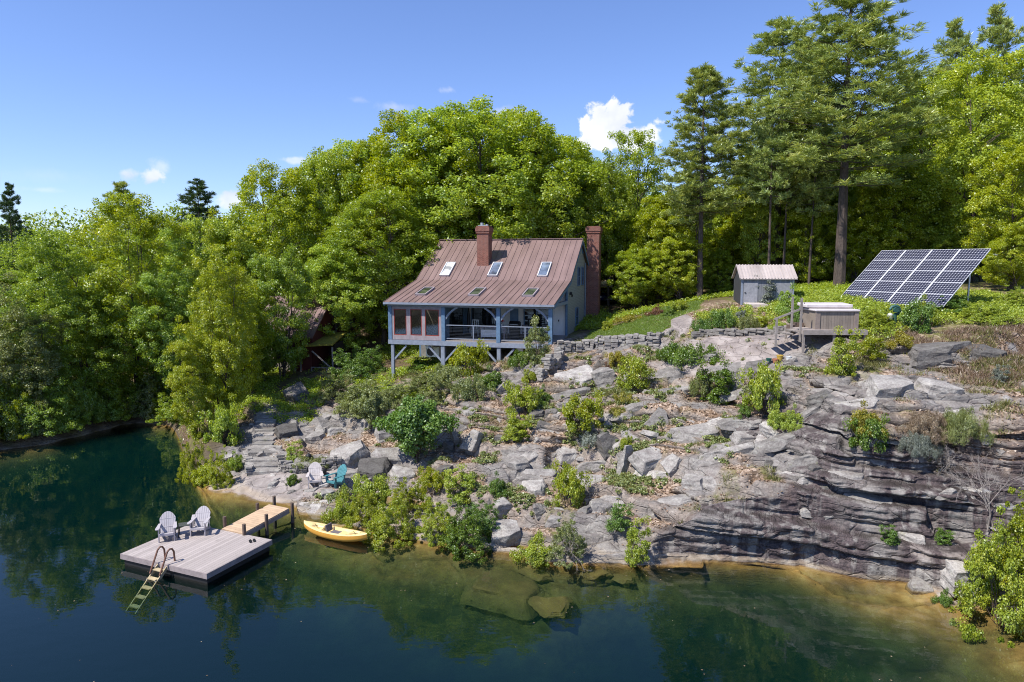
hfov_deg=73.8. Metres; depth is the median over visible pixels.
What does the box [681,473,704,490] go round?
boulder
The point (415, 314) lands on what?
sunroom window
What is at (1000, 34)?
white pine
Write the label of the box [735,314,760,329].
shrub
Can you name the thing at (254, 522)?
gangway
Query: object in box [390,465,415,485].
stone
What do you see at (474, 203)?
woodland tree
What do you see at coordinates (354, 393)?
shrub
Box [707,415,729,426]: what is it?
stone
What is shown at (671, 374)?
boulder
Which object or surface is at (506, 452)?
ledge stone
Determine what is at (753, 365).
boulder
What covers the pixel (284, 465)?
stone wall
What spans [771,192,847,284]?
understorey tree
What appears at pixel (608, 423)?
stone
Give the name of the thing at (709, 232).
understorey tree
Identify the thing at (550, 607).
boulder
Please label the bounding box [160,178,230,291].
white pine
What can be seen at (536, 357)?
shrub
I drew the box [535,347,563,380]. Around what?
stone wall
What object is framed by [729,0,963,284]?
white pine
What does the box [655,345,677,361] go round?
shrub
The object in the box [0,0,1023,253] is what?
sky
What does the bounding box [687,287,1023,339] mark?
hill weeds
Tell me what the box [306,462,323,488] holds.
adirondack chair
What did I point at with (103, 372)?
waterside tree
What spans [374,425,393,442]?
stone
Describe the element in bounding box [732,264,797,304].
garden shed
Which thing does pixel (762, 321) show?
shrub
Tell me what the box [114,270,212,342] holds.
woodland tree
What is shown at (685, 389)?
ledge stone
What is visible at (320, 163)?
broadleaf tree
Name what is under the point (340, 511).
shrub
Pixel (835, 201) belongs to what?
woodland tree
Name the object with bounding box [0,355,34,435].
bank bush
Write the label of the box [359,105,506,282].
broadleaf tree
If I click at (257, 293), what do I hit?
waterside tree
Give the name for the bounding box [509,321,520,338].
barbecue
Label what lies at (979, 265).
understorey tree
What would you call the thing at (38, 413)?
bank bush
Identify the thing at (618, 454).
stone
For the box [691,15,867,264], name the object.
white pine
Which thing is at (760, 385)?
shrub
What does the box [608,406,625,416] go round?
cushion plant
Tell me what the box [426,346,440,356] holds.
heat pump
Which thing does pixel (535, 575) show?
boulder
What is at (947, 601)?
shrub
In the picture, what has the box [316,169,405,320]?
woodland tree
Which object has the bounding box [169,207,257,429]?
waterside tree
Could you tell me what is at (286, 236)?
woodland tree
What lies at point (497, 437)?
stone
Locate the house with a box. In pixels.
[383,223,602,377]
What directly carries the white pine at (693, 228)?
on the ground at (764, 581)
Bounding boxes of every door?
[510,308,517,320]
[743,282,757,302]
[775,283,792,300]
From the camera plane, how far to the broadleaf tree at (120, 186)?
64.47 m
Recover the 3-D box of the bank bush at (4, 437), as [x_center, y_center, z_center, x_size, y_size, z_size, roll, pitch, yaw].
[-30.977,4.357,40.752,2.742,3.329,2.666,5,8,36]
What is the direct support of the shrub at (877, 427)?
on the ground at (764, 581)
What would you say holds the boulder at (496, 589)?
on the ground at (764, 581)
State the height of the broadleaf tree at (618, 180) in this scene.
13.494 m
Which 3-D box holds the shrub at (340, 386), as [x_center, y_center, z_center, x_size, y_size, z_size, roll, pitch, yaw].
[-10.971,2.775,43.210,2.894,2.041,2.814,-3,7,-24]
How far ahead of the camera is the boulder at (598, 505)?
27.88 m
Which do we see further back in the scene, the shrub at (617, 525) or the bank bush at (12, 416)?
the bank bush at (12, 416)
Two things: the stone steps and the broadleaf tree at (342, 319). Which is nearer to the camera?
the stone steps
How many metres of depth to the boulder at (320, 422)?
40.58 m
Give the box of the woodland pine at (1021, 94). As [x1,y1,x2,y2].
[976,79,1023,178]
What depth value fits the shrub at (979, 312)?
33.77 m
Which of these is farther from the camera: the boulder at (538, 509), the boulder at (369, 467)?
the boulder at (369, 467)
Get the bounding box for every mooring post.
[223,516,226,527]
[242,523,248,592]
[256,503,260,536]
[264,514,269,560]
[272,496,276,528]
[290,502,294,535]
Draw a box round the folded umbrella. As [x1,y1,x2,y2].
[465,308,470,334]
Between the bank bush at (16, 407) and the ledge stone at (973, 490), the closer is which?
the ledge stone at (973, 490)
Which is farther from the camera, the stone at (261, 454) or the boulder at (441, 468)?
the stone at (261, 454)
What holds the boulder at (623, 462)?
on the ground at (764, 581)
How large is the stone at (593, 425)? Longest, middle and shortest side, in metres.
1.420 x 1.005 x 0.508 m
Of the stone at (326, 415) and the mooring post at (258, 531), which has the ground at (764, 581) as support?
the stone at (326, 415)
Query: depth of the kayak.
27.46 m
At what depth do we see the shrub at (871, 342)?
30.89 m
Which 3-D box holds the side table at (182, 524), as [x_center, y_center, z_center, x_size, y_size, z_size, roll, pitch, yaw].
[-12.784,7.373,26.688,0.480,0.455,0.400,-2,7,-20]
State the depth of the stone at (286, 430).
38.94 m
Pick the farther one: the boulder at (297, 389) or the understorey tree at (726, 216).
the understorey tree at (726, 216)
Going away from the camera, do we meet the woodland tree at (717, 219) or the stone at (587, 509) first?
the stone at (587, 509)
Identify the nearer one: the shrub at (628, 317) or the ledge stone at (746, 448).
the ledge stone at (746, 448)
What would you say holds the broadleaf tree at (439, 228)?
on the ground at (764, 581)
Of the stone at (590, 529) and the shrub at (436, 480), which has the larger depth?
the shrub at (436, 480)
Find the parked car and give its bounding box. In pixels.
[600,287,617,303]
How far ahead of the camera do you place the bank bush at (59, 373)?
44.70 m
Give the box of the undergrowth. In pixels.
[175,275,854,434]
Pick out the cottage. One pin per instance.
(318, 355)
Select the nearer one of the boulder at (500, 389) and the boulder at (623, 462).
the boulder at (623, 462)
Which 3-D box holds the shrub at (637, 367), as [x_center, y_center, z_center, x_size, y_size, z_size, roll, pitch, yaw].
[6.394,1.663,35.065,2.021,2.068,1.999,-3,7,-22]
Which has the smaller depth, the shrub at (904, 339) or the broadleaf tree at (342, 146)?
the shrub at (904, 339)
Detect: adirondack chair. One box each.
[155,511,176,542]
[187,506,210,536]
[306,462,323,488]
[324,464,346,488]
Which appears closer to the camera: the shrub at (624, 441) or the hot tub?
the shrub at (624, 441)
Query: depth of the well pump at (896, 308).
34.33 m
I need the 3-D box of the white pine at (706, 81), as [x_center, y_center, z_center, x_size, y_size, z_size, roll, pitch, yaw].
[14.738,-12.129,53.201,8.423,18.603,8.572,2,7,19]
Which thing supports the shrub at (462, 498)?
on the ground at (764, 581)
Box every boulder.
[282,382,309,403]
[296,499,334,521]
[308,417,335,427]
[330,440,370,468]
[357,457,392,482]
[370,447,406,464]
[436,465,453,473]
[442,441,454,452]
[449,423,468,445]
[459,429,483,451]
[460,566,545,620]
[461,407,478,415]
[491,519,520,547]
[492,496,513,518]
[494,382,507,394]
[504,456,530,473]
[517,567,552,581]
[521,452,549,462]
[521,479,547,497]
[528,596,572,617]
[533,503,546,520]
[545,507,563,527]
[553,365,593,386]
[556,446,577,464]
[574,525,595,545]
[575,570,615,586]
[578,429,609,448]
[589,498,611,513]
[590,367,615,389]
[595,432,619,460]
[611,574,633,583]
[616,445,633,474]
[628,446,661,474]
[648,367,684,383]
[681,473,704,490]
[700,476,716,490]
[718,386,746,402]
[729,431,754,444]
[744,359,769,372]
[778,471,809,484]
[782,357,798,365]
[828,471,863,479]
[862,375,914,397]
[897,532,925,544]
[905,576,933,594]
[907,341,971,370]
[914,377,963,401]
[939,559,975,596]
[966,344,1006,360]
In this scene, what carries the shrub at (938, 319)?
on the ground at (764, 581)
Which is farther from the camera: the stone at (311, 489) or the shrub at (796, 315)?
the shrub at (796, 315)
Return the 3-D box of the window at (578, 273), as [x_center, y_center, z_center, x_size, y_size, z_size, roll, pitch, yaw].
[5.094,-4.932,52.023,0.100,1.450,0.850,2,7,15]
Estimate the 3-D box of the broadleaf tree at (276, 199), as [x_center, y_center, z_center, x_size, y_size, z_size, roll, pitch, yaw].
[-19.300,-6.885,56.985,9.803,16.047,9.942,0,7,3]
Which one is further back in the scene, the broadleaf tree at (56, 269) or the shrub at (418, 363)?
the broadleaf tree at (56, 269)
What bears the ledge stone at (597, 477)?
on the ground at (764, 581)
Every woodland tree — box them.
[0,268,57,345]
[5,273,114,319]
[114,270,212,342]
[162,262,225,326]
[219,220,270,272]
[240,211,271,243]
[259,211,312,260]
[260,199,286,229]
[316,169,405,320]
[434,168,546,232]
[567,192,627,281]
[602,191,645,290]
[633,181,661,206]
[638,192,708,266]
[649,188,724,284]
[693,196,772,287]
[750,144,859,250]
[753,181,831,264]
[818,130,869,242]
[916,110,1019,220]
[976,105,1023,215]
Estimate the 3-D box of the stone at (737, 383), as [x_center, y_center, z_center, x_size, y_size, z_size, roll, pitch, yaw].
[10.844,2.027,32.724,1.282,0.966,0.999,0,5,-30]
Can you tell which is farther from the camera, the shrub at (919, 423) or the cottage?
the cottage
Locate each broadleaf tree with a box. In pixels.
[15,237,124,344]
[104,217,195,342]
[173,203,264,334]
[209,158,339,309]
[256,145,361,299]
[286,238,377,350]
[295,138,380,321]
[311,187,440,343]
[324,133,397,320]
[344,108,482,285]
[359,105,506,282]
[379,94,557,270]
[405,158,467,274]
[429,106,582,238]
[446,104,630,250]
[462,168,549,237]
[523,133,621,262]
[551,155,632,279]
[578,151,641,305]
[602,129,667,266]
[622,188,697,303]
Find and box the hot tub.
[797,302,859,329]
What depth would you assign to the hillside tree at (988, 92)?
49.63 m
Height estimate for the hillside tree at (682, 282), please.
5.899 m
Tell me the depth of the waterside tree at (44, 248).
45.02 m
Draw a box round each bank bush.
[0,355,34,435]
[0,361,19,438]
[0,369,34,439]
[0,372,84,437]
[0,387,23,440]
[0,391,41,440]
[0,395,10,439]
[8,377,57,436]
[33,352,79,415]
[36,383,83,429]
[42,389,93,430]
[49,359,105,425]
[68,379,127,424]
[70,349,102,393]
[123,383,161,414]
[130,367,168,419]
[133,360,163,410]
[144,386,179,421]
[145,392,192,425]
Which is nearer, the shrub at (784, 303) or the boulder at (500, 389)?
the boulder at (500, 389)
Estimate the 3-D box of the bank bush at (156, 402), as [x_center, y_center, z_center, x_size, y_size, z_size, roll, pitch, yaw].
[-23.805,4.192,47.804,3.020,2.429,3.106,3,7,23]
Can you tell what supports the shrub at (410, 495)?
on the ground at (764, 581)
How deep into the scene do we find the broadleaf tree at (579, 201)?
59.94 m
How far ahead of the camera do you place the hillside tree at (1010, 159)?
45.31 m
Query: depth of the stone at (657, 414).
32.03 m
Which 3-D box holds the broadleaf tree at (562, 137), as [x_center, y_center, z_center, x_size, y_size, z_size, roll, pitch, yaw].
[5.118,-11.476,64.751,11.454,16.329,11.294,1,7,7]
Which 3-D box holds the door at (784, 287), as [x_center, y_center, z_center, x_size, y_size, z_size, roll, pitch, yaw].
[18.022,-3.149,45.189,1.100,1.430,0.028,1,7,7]
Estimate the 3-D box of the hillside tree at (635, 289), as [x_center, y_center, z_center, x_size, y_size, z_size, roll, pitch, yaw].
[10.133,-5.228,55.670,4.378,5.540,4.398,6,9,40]
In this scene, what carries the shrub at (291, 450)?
on the ground at (764, 581)
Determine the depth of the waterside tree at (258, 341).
43.75 m
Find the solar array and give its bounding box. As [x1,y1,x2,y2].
[841,249,990,306]
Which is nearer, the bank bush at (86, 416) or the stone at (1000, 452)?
the stone at (1000, 452)
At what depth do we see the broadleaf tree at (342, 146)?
61.30 m
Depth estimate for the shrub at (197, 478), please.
34.10 m
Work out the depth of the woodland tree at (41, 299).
62.05 m
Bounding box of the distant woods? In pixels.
[0,195,927,263]
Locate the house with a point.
(488, 281)
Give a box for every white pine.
[0,182,37,338]
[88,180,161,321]
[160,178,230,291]
[647,61,756,299]
[670,142,720,296]
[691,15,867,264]
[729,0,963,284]
[737,88,799,264]
[750,42,861,278]
[765,105,819,264]
[790,124,838,283]
[920,16,989,136]
[953,1,1023,242]
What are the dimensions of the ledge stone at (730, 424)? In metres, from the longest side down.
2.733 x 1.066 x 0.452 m
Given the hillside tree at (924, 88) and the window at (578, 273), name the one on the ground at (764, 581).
the hillside tree at (924, 88)
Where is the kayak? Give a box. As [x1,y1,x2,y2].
[304,520,366,541]
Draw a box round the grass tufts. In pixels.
[326,297,1023,523]
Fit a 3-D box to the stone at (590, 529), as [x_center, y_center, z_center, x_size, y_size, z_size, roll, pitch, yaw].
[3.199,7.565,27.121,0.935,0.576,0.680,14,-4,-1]
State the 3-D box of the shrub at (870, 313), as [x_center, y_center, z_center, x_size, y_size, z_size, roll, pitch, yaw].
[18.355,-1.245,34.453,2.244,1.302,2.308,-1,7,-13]
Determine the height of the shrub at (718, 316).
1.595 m
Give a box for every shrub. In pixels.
[174,431,207,483]
[190,456,223,487]
[196,401,244,445]
[202,445,235,489]
[225,450,243,471]
[285,470,300,485]
[286,439,303,462]
[314,369,358,403]
[320,483,355,524]
[326,345,378,383]
[331,374,391,418]
[342,483,383,535]
[347,341,389,373]
[351,473,391,512]
[364,488,416,552]
[380,375,419,408]
[387,472,435,519]
[407,357,436,371]
[407,366,436,392]
[415,493,458,547]
[416,368,457,404]
[418,465,451,496]
[427,362,467,388]
[440,498,492,564]
[443,463,476,503]
[448,338,490,376]
[450,373,486,402]
[458,494,499,537]
[478,363,510,389]
[488,470,513,498]
[501,413,534,441]
[502,380,543,418]
[506,349,531,368]
[509,530,552,567]
[521,364,536,383]
[523,314,551,365]
[536,383,551,405]
[545,511,587,568]
[549,534,609,580]
[551,458,592,508]
[561,390,604,432]
[602,317,612,330]
[604,351,627,367]
[605,503,633,531]
[612,314,641,323]
[614,352,657,389]
[620,432,632,448]
[624,515,652,567]
[644,303,663,315]
[655,345,677,361]
[656,340,725,368]
[663,306,676,315]
[668,300,688,311]
[688,368,717,397]
[689,317,712,330]
[695,359,736,405]
[704,308,737,328]
[733,307,746,318]
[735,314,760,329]
[736,360,786,414]
[738,403,753,419]
[754,275,776,304]
[754,311,773,327]
[766,402,793,432]
[767,318,786,329]
[774,283,800,316]
[783,304,799,323]
[784,404,803,430]
[823,325,864,376]
[842,412,889,452]
[849,399,889,439]
[854,334,887,359]
[858,303,895,329]
[879,524,900,545]
[886,326,915,349]
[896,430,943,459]
[898,296,936,333]
[919,292,941,325]
[928,441,966,475]
[930,587,953,607]
[934,527,955,545]
[935,295,974,316]
[935,453,1023,530]
[948,505,1023,647]
[955,300,1022,324]
[963,531,1014,595]
[990,487,1023,584]
[991,364,1010,382]
[995,285,1023,307]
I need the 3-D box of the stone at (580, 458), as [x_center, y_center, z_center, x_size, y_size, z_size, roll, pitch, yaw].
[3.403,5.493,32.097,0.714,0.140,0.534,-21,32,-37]
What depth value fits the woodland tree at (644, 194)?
94.93 m
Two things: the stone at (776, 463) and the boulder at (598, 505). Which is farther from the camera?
the boulder at (598, 505)
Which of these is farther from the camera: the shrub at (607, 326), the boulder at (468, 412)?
the shrub at (607, 326)
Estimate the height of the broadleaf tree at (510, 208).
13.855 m
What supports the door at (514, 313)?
in the house
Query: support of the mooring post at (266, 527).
in the pond water
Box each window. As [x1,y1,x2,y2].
[394,309,406,334]
[410,309,421,335]
[425,309,438,335]
[471,308,495,326]
[524,309,547,326]
[575,307,578,325]
[577,267,580,285]
[581,267,583,284]
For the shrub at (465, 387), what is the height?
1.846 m
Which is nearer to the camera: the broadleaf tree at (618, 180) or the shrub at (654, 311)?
the shrub at (654, 311)
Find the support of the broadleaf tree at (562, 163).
on the ground at (764, 581)
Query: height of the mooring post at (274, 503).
1.749 m
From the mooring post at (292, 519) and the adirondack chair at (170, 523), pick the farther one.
the mooring post at (292, 519)
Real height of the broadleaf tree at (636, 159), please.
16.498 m
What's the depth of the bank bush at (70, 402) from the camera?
42.98 m
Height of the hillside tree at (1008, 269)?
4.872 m
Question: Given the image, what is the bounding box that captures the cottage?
[262,296,353,370]
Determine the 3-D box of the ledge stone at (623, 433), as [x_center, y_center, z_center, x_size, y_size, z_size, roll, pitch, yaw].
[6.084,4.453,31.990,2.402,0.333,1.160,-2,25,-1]
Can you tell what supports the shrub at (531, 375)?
on the ground at (764, 581)
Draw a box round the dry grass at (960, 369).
[873,315,1023,392]
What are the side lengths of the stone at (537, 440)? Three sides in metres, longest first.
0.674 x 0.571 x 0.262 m
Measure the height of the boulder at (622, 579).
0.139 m
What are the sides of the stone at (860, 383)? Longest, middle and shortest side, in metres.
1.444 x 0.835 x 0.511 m
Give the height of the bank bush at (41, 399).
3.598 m
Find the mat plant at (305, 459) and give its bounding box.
[291,454,328,468]
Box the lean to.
[299,332,346,371]
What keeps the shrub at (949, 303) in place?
on the ground at (764, 581)
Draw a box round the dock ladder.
[126,546,175,614]
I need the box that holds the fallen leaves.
[175,304,1023,544]
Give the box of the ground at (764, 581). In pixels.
[0,263,1023,681]
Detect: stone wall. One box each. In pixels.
[244,452,253,476]
[276,454,341,474]
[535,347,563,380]
[557,334,660,352]
[594,329,673,338]
[673,353,717,365]
[691,326,794,338]
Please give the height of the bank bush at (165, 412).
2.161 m
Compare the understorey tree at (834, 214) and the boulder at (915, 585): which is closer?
the boulder at (915, 585)
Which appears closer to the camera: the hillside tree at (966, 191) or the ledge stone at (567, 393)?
the ledge stone at (567, 393)
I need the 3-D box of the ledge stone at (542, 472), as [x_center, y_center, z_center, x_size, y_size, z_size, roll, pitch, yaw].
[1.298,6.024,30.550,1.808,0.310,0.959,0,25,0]
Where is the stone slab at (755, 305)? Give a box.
[744,303,767,307]
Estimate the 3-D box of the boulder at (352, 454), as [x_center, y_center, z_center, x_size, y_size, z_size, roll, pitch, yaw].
[-8.371,6.194,35.321,2.525,1.413,2.187,-26,21,-13]
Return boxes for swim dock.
[120,524,271,591]
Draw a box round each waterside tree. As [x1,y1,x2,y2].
[0,226,130,395]
[0,271,69,408]
[29,286,148,411]
[49,190,201,403]
[124,227,201,399]
[162,303,224,440]
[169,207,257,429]
[197,240,276,400]
[209,268,279,379]
[245,242,315,381]
[250,325,284,380]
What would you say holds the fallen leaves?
on the ground at (764, 581)
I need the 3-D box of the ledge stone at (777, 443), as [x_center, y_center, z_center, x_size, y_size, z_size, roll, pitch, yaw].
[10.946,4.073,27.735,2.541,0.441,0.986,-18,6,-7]
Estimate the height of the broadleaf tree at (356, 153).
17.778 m
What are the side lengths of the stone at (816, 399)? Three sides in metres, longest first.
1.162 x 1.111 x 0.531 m
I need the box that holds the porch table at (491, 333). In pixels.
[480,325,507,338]
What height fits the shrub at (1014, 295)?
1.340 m
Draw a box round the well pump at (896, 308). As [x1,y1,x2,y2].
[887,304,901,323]
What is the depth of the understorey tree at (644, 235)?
58.01 m
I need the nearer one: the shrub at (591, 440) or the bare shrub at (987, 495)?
the bare shrub at (987, 495)
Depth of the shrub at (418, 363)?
46.99 m
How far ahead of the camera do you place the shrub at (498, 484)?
29.29 m
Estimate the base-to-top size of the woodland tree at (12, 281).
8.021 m
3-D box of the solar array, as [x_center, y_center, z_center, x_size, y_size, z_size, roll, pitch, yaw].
[23.135,-3.489,39.709,4.072,3.671,6.392,-3,7,-28]
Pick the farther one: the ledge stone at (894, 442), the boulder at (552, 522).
the boulder at (552, 522)
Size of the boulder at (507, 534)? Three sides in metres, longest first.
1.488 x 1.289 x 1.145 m
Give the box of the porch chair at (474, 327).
[471,319,478,335]
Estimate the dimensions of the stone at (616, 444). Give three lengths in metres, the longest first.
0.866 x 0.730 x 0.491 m
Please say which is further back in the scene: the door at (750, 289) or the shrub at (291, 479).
the door at (750, 289)
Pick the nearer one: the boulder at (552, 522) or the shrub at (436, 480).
the boulder at (552, 522)
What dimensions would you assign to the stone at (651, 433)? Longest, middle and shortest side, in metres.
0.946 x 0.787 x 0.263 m
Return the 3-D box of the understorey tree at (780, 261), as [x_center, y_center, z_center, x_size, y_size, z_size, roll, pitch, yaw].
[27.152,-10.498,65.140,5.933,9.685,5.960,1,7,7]
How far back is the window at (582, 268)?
53.55 m
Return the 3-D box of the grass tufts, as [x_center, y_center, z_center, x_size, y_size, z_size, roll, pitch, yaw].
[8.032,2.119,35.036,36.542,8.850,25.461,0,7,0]
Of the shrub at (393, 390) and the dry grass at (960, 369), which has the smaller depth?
the dry grass at (960, 369)
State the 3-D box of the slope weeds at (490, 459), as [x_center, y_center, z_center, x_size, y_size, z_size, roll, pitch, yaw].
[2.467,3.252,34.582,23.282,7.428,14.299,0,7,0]
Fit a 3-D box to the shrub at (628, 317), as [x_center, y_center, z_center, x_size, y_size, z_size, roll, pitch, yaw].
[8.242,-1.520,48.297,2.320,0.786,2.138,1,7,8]
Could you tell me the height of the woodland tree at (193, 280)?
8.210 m
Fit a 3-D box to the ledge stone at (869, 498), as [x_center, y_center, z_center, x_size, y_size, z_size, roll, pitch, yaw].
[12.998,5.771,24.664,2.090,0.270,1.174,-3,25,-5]
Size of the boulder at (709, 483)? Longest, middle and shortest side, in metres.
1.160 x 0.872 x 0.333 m
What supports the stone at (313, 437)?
on the ground at (764, 581)
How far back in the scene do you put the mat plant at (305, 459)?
34.39 m
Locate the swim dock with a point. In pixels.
(213, 558)
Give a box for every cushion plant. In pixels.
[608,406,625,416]
[614,391,639,403]
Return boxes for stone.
[222,452,232,460]
[239,423,255,429]
[256,451,266,456]
[267,448,296,456]
[267,480,278,488]
[274,423,298,439]
[283,416,308,427]
[287,419,299,432]
[298,486,323,491]
[305,431,325,443]
[315,426,328,432]
[318,478,334,487]
[319,489,334,498]
[322,412,330,419]
[327,427,345,436]
[331,409,339,419]
[333,468,357,479]
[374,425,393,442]
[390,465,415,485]
[391,483,409,491]
[494,434,511,442]
[501,449,512,455]
[508,405,526,413]
[521,469,559,479]
[528,409,544,419]
[531,429,561,442]
[533,437,541,442]
[536,420,549,429]
[544,408,557,417]
[551,386,590,400]
[552,412,560,418]
[567,474,607,491]
[575,438,581,446]
[575,459,605,472]
[576,456,583,461]
[577,417,595,427]
[577,505,591,513]
[584,523,594,533]
[598,413,632,420]
[600,495,623,508]
[604,421,611,428]
[612,440,620,451]
[616,451,622,462]
[620,430,642,440]
[624,401,682,415]
[632,469,666,478]
[640,429,658,437]
[643,407,669,429]
[657,386,692,395]
[657,494,692,505]
[660,453,681,476]
[664,422,719,443]
[690,460,712,470]
[698,442,754,460]
[705,362,741,373]
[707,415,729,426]
[709,443,726,451]
[716,417,747,430]
[725,373,743,391]
[745,419,761,428]
[748,391,777,399]
[750,432,795,453]
[754,434,766,442]
[759,421,779,438]
[763,458,773,468]
[772,460,779,467]
[786,454,818,471]
[793,406,819,425]
[799,508,833,519]
[805,389,834,408]
[808,463,822,471]
[811,388,832,392]
[820,485,829,489]
[834,396,879,409]
[837,392,851,395]
[843,492,892,503]
[857,380,866,385]
[859,436,878,446]
[878,438,920,445]
[935,488,957,499]
[956,486,985,498]
[978,432,992,444]
[992,503,1015,509]
[996,449,1004,454]
[1002,395,1012,401]
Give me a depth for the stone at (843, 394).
27.93 m
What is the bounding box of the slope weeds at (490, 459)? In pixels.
[314,322,828,517]
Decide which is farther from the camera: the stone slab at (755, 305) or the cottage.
the cottage
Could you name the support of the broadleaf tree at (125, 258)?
on the ground at (764, 581)
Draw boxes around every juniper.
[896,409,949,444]
[929,405,997,448]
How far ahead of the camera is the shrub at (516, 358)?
41.16 m
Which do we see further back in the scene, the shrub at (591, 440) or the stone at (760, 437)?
the shrub at (591, 440)
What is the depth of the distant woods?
113.51 m
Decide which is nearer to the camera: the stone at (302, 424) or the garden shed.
the stone at (302, 424)
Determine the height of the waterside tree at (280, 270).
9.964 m
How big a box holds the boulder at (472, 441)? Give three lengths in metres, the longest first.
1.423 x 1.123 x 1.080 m
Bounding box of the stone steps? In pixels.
[244,411,284,475]
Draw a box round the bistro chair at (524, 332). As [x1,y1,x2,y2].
[522,324,527,338]
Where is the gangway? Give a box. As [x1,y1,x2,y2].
[222,504,289,534]
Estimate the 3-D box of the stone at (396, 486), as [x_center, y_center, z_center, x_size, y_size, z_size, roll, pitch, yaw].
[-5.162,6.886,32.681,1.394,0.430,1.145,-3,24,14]
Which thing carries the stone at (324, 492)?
on the ground at (764, 581)
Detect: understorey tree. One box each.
[614,217,675,304]
[648,199,708,298]
[672,221,724,293]
[703,247,736,292]
[712,195,768,282]
[732,197,790,264]
[733,241,772,264]
[770,192,826,273]
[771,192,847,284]
[811,243,834,281]
[813,211,855,255]
[829,218,881,282]
[833,168,914,276]
[852,194,888,258]
[859,189,930,249]
[890,171,961,249]
[925,232,974,271]
[932,215,1005,280]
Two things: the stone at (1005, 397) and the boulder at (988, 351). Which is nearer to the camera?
the stone at (1005, 397)
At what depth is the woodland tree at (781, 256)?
62.85 m
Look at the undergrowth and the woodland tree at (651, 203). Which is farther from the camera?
the woodland tree at (651, 203)
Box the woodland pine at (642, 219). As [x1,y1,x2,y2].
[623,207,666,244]
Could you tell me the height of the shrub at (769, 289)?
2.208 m
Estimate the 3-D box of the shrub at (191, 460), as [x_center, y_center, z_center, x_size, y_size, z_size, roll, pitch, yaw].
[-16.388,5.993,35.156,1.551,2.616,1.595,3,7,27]
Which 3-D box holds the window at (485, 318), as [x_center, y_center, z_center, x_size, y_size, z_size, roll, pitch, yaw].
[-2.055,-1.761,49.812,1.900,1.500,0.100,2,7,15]
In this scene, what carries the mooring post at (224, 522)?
in the pond water
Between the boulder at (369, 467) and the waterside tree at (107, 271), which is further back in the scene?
the waterside tree at (107, 271)
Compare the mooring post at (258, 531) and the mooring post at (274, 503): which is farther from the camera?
the mooring post at (274, 503)
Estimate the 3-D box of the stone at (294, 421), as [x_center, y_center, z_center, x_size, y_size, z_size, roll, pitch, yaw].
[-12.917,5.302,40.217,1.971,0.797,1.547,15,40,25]
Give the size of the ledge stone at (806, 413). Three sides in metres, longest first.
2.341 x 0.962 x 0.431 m
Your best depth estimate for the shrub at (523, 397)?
35.17 m
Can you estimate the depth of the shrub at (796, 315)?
39.36 m
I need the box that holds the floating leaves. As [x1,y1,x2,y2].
[58,528,919,681]
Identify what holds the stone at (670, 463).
on the ground at (764, 581)
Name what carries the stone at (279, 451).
on the ground at (764, 581)
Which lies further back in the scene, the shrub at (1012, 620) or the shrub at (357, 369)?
the shrub at (357, 369)
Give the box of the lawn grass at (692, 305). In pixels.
[583,300,702,341]
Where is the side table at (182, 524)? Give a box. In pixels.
[177,522,192,537]
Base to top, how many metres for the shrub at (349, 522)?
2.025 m
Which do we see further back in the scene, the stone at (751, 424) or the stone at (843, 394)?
the stone at (751, 424)
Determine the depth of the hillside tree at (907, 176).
55.30 m
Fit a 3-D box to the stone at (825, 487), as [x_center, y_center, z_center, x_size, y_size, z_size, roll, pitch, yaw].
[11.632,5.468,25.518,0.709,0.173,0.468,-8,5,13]
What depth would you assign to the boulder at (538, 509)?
27.83 m
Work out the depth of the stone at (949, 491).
23.75 m
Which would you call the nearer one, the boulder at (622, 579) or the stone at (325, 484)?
the boulder at (622, 579)
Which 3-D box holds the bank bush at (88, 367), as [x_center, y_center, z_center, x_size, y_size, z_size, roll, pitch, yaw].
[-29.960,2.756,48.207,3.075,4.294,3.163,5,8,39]
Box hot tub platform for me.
[766,297,867,352]
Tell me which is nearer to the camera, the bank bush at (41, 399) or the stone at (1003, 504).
the stone at (1003, 504)
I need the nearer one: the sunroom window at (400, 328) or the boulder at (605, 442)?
the boulder at (605, 442)
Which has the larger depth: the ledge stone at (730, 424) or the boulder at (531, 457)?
the boulder at (531, 457)
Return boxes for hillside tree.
[602,243,660,308]
[646,232,710,301]
[703,218,762,288]
[708,145,783,253]
[789,203,848,280]
[837,121,933,231]
[857,56,1001,243]
[857,167,949,249]
[890,45,1023,281]
[903,156,970,249]
[959,137,1023,287]
[977,218,1023,290]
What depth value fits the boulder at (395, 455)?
34.46 m
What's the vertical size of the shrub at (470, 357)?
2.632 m
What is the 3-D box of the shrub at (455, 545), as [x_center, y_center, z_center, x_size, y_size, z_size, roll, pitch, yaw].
[-1.810,7.210,26.584,2.469,2.154,2.400,3,7,22]
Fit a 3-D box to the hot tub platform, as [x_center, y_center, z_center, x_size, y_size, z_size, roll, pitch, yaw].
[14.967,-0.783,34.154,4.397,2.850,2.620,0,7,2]
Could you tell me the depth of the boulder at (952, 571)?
22.52 m
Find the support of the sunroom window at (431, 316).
in the house
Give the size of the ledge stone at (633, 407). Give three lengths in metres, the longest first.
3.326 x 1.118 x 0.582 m
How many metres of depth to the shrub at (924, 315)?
33.33 m
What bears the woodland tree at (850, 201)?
on the ground at (764, 581)
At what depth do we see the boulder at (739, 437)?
28.96 m
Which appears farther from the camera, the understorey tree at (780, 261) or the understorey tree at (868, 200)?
the understorey tree at (780, 261)
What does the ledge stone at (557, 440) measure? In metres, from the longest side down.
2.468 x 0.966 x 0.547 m
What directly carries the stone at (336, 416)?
on the ground at (764, 581)

